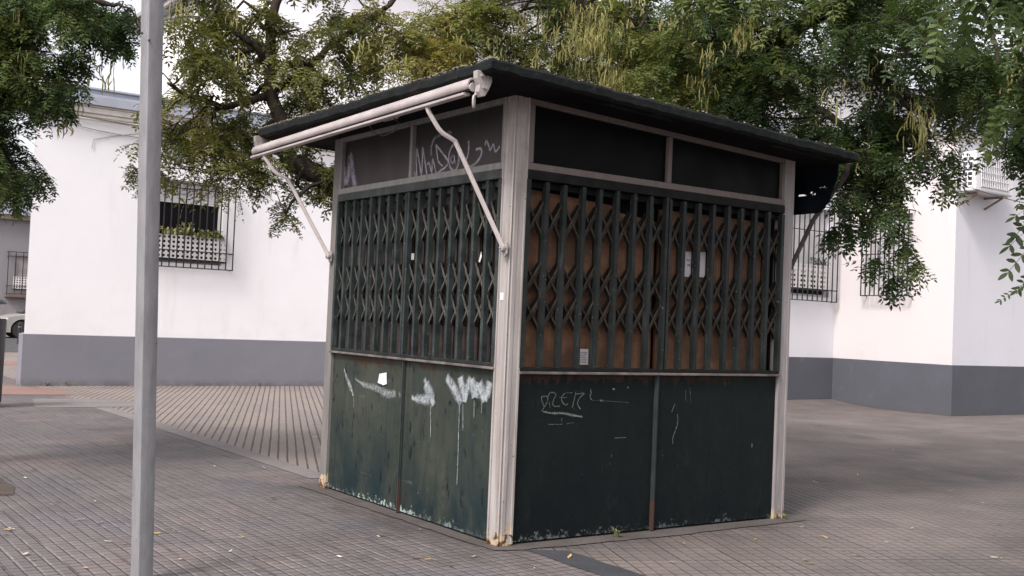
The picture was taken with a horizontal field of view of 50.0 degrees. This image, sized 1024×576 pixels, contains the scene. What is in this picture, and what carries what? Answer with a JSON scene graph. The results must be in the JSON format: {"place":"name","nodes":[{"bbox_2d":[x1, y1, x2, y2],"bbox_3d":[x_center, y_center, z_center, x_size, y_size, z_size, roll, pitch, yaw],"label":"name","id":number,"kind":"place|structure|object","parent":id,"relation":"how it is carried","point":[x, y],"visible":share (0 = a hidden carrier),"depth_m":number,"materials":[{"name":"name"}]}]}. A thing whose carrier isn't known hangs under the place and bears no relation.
{"place":"outdoors","nodes":[
{"label":"outdoors","id":0,"kind":"place"},
{"bbox_2d":[0,299,6,402],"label":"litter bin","id":1,"kind":"object","parent":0,"point":[3,324],"visible":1,"depth_m":14.46,"materials":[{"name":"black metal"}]},
{"bbox_2d":[5,337,17,351],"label":"road","id":2,"kind":"structure","parent":0,"point":[11,345],"depth_m":35.17,"materials":[{"name":"grey asphalt"}]},
{"bbox_2d":[0,310,24,337],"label":"parked car","id":3,"kind":"object","parent":2,"relation":"on","point":[13,319],"visible":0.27,"depth_m":41.83,"materials":[{"name":"beige paint"}]},
{"bbox_2d":[16,322,21,343],"bbox_3d":[-16.185,1.481,36.097,0.150,0.740,0.148,4,-2,-35],"label":"bollard","id":4,"kind":"object","parent":2,"relation":"on","point":[19,327],"visible":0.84,"depth_m":36.05,"materials":[{"name":"black metal"}]},
{"bbox_2d":[0,190,31,315],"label":"white house","id":5,"kind":"structure","parent":0,"point":[14,245],"depth_m":46.44,"materials":[{"name":"paint"}]},
{"bbox_2d":[5,251,28,293],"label":"window","id":6,"kind":"structure","parent":5,"relation":"in","point":[20,269],"depth_m":46.63,"materials":[{"name":"white plastic"}]},
{"bbox_2d":[0,335,1023,575],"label":"pavement","id":7,"kind":"structure","parent":0,"point":[834,448],"depth_m":8.35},
{"bbox_2d":[0,478,14,494],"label":"soil pit","id":8,"kind":"object","parent":7,"relation":"on","point":[6,488],"visible":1,"depth_m":8.19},
{"bbox_2d":[4,361,16,364],"bbox_3d":[-13.977,1.530,23.019,16.000,0.001,1.500,4,-2,-35],"label":"red crossing band","id":9,"kind":"object","parent":7,"relation":"on","point":[10,362],"depth_m":24.88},
{"bbox_2d":[2,386,70,394],"bbox_3d":[-8.143,1.593,17.221,2.050,0.001,2.101,4,-2,-35],"label":"red paving patch","id":10,"kind":"object","parent":7,"relation":"on","point":[16,390],"visible":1,"depth_m":17.24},
{"bbox_2d":[0,0,140,225],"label":"pagoda tree","id":11,"kind":"object","parent":7,"relation":"on","point":[25,27],"visible":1,"depth_m":8.70,"materials":[{"name":"green plant"}]},
{"bbox_2d":[33,399,133,407],"bbox_3d":[-6.113,1.630,15.625,1.570,0.001,1.450,4,-2,-35],"label":"stone slab step","id":12,"kind":"object","parent":7,"relation":"on","point":[42,403],"visible":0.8,"depth_m":15.53,"materials":[{"name":"stone"}]},
{"bbox_2d":[131,0,163,575],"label":"metal post","id":13,"kind":"object","parent":7,"relation":"on","point":[147,280],"visible":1,"depth_m":5.59,"materials":[{"name":"metal"}]},
{"bbox_2d":[16,86,334,385],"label":"white house","id":14,"kind":"structure","parent":7,"relation":"on","point":[245,303],"depth_m":19.72,"materials":[{"name":"paint"}]},
{"bbox_2d":[92,133,138,146],"bbox_3d":[-6.869,-2.592,19.265,0.957,0.406,0.012,4,-2,-35],"label":"cable","id":15,"kind":"object","parent":14,"relation":"attached to","point":[112,136],"visible":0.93,"depth_m":19.18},
{"bbox_2d":[60,121,279,162],"bbox_3d":[-4.191,-2.448,21.131,9.421,0.473,0.014,4,-2,-35],"label":"cable","id":16,"kind":"object","parent":14,"relation":"attached to","point":[113,133],"visible":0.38,"depth_m":19.12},
{"bbox_2d":[159,221,224,241],"bbox_3d":[-5.845,-1.043,19.961,1.273,0.325,0.234,4,-2,-35],"label":"trailing plant","id":17,"kind":"object","parent":14,"relation":"in","point":[202,234],"visible":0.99,"depth_m":19.95,"materials":[{"name":"green plant"}]},
{"bbox_2d":[159,179,236,270],"bbox_3d":[-5.868,-1.148,19.994,1.610,1.590,0.339,4,-2,-35],"label":"window","id":18,"kind":"structure","parent":14,"relation":"in","point":[176,249],"depth_m":20.04,"materials":[{"name":"black metal"}]},
{"bbox_2d":[79,116,333,152],"bbox_3d":[-4.161,-2.719,21.079,9.461,0.082,0.043,4,-2,-35],"label":"cable","id":19,"kind":"object","parent":14,"relation":"attached to","point":[89,119],"visible":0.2,"depth_m":19.03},
{"bbox_2d":[79,115,334,152],"bbox_3d":[-4.129,-2.736,21.052,9.441,0.105,0.019,4,-2,-35],"label":"cable","id":20,"kind":"object","parent":14,"relation":"attached to","point":[138,125],"visible":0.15,"depth_m":19.09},
{"bbox_2d":[94,407,319,477],"bbox_3d":[-3.616,1.628,12.216,0.240,0.001,6.900,4,-2,-35],"label":"concrete band","id":21,"kind":"object","parent":7,"relation":"on","point":[290,467],"visible":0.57,"depth_m":11.12,"materials":[{"name":"grey concrete"}]},
{"bbox_2d":[114,0,486,238],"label":"pagoda tree","id":22,"kind":"object","parent":7,"relation":"on","point":[429,55],"visible":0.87,"depth_m":10.86,"materials":[{"name":"green plant"}]},
{"bbox_2d":[124,0,975,130],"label":"apartment block","id":23,"kind":"structure","parent":7,"relation":"on","point":[306,18],"depth_m":36.15,"materials":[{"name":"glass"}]},
{"bbox_2d":[298,484,805,549],"bbox_3d":[0.270,1.676,8.589,2.910,0.001,2.847,4,-2,-35],"label":"concrete apron","id":24,"kind":"object","parent":7,"relation":"on","point":[564,541],"visible":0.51,"depth_m":7.54,"materials":[{"name":"grey concrete"}]},
{"bbox_2d":[250,58,859,546],"bbox_3d":[0.214,0.214,8.774,3.554,2.939,3.585,4,-2,-35],"label":"kiosk","id":25,"kind":"object","parent":24,"relation":"on","point":[558,306],"visible":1,"depth_m":7.58,"materials":[{"name":"green metal"}]},
{"bbox_2d":[344,127,410,187],"bbox_3d":[-1.063,-0.966,8.479,0.018,0.434,1.213,4,-2,-35],"label":"window pane","id":26,"kind":"structure","parent":25,"relation":"in","point":[377,158],"depth_m":8.42,"materials":[{"name":"grey glass"}]},
{"bbox_2d":[339,97,504,188],"bbox_3d":[-0.698,-1.011,7.945,0.052,0.424,2.330,4,-2,-35],"label":"window frame","id":27,"kind":"structure","parent":25,"relation":"in","point":[413,124],"depth_m":7.94,"materials":[{"name":"grey metal"}]},
{"bbox_2d":[414,105,502,176],"bbox_3d":[-0.369,-0.980,7.494,0.021,0.409,1.163,4,-2,-35],"label":"window pane","id":28,"kind":"structure","parent":25,"relation":"in","point":[478,134],"depth_m":7.45,"materials":[{"name":"grey glass"}]},
{"bbox_2d":[260,55,844,149],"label":"leaf litter","id":29,"kind":"object","parent":25,"relation":"on","point":[413,81],"visible":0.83,"depth_m":7.38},
{"bbox_2d":[533,106,666,181],"bbox_3d":[0.596,-0.952,7.344,1.167,0.380,0.015,4,-2,-35],"label":"window pane","id":30,"kind":"structure","parent":25,"relation":"in","point":[561,139],"depth_m":7.31,"materials":[{"name":"black glass"}]},
{"bbox_2d":[528,98,785,199],"bbox_3d":[1.078,-0.943,7.667,2.415,0.419,0.052,4,-2,-35],"label":"window frame","id":31,"kind":"structure","parent":25,"relation":"in","point":[534,102],"depth_m":7.65,"materials":[{"name":"grey metal"}]},
{"bbox_2d":[671,138,779,198],"bbox_3d":[1.564,-0.866,8.026,1.148,0.331,0.015,4,-2,-35],"label":"window pane","id":32,"kind":"structure","parent":25,"relation":"in","point":[693,164],"depth_m":8.00,"materials":[{"name":"black glass"}]},
{"bbox_2d":[610,527,619,537],"bbox_3d":[0.683,1.619,7.286,0.105,0.067,0.092,1,-2,35],"label":"weed","id":33,"kind":"object","parent":24,"relation":"on","point":[616,533],"visible":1,"depth_m":7.28,"materials":[{"name":"green plant"}]},
{"bbox_2d":[524,549,645,575],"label":"asphalt strip","id":34,"kind":"object","parent":7,"relation":"on","point":[587,563],"visible":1,"depth_m":6.45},
{"bbox_2d":[427,0,1023,311],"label":"pagoda tree","id":35,"kind":"object","parent":7,"relation":"on","point":[739,73],"visible":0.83,"depth_m":9.45,"materials":[{"name":"green plant"}]},
{"bbox_2d":[772,116,1023,415],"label":"white house","id":36,"kind":"structure","parent":7,"relation":"on","point":[950,342],"depth_m":21.38,"materials":[{"name":"paint"}]},
{"bbox_2d":[791,210,839,302],"bbox_3d":[5.954,-0.671,22.198,1.610,1.870,0.329,4,-2,-35],"label":"window","id":37,"kind":"structure","parent":36,"relation":"in","point":[807,280],"depth_m":22.26,"materials":[{"name":"black metal"}]},
{"bbox_2d":[810,257,826,267],"bbox_3d":[6.266,-0.520,22.383,0.574,0.230,0.174,4,-2,-35],"label":"window plant","id":38,"kind":"object","parent":36,"relation":"in","point":[821,263],"depth_m":22.38,"materials":[{"name":"green plant"}]},
{"bbox_2d":[860,209,915,296],"bbox_3d":[7.453,-0.670,21.646,0.380,1.680,1.100,4,-2,-35],"label":"window","id":39,"kind":"structure","parent":36,"relation":"in","point":[881,255],"depth_m":21.71,"materials":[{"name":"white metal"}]},
{"bbox_2d":[958,151,1012,209],"bbox_3d":[8.910,-2.004,20.681,1.272,0.993,0.460,4,-2,-35],"label":"air conditioner","id":40,"kind":"object","parent":36,"relation":"attached to","point":[992,181],"visible":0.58,"depth_m":20.40,"materials":[{"name":"white metal"}]},
{"bbox_2d":[973,188,1023,202],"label":"cable","id":41,"kind":"object","parent":40,"relation":"attached to","point":[997,196],"visible":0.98,"depth_m":20.57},
{"bbox_2d":[908,0,1023,304],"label":"pagoda tree","id":42,"kind":"object","parent":7,"relation":"on","point":[1013,16],"visible":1,"depth_m":4.79,"materials":[{"name":"green plant"}]},
{"bbox_2d":[9,0,1023,179],"label":"sky","id":43,"kind":"structure","parent":0,"point":[125,80],"materials":[{"name":"white"}]}
]}

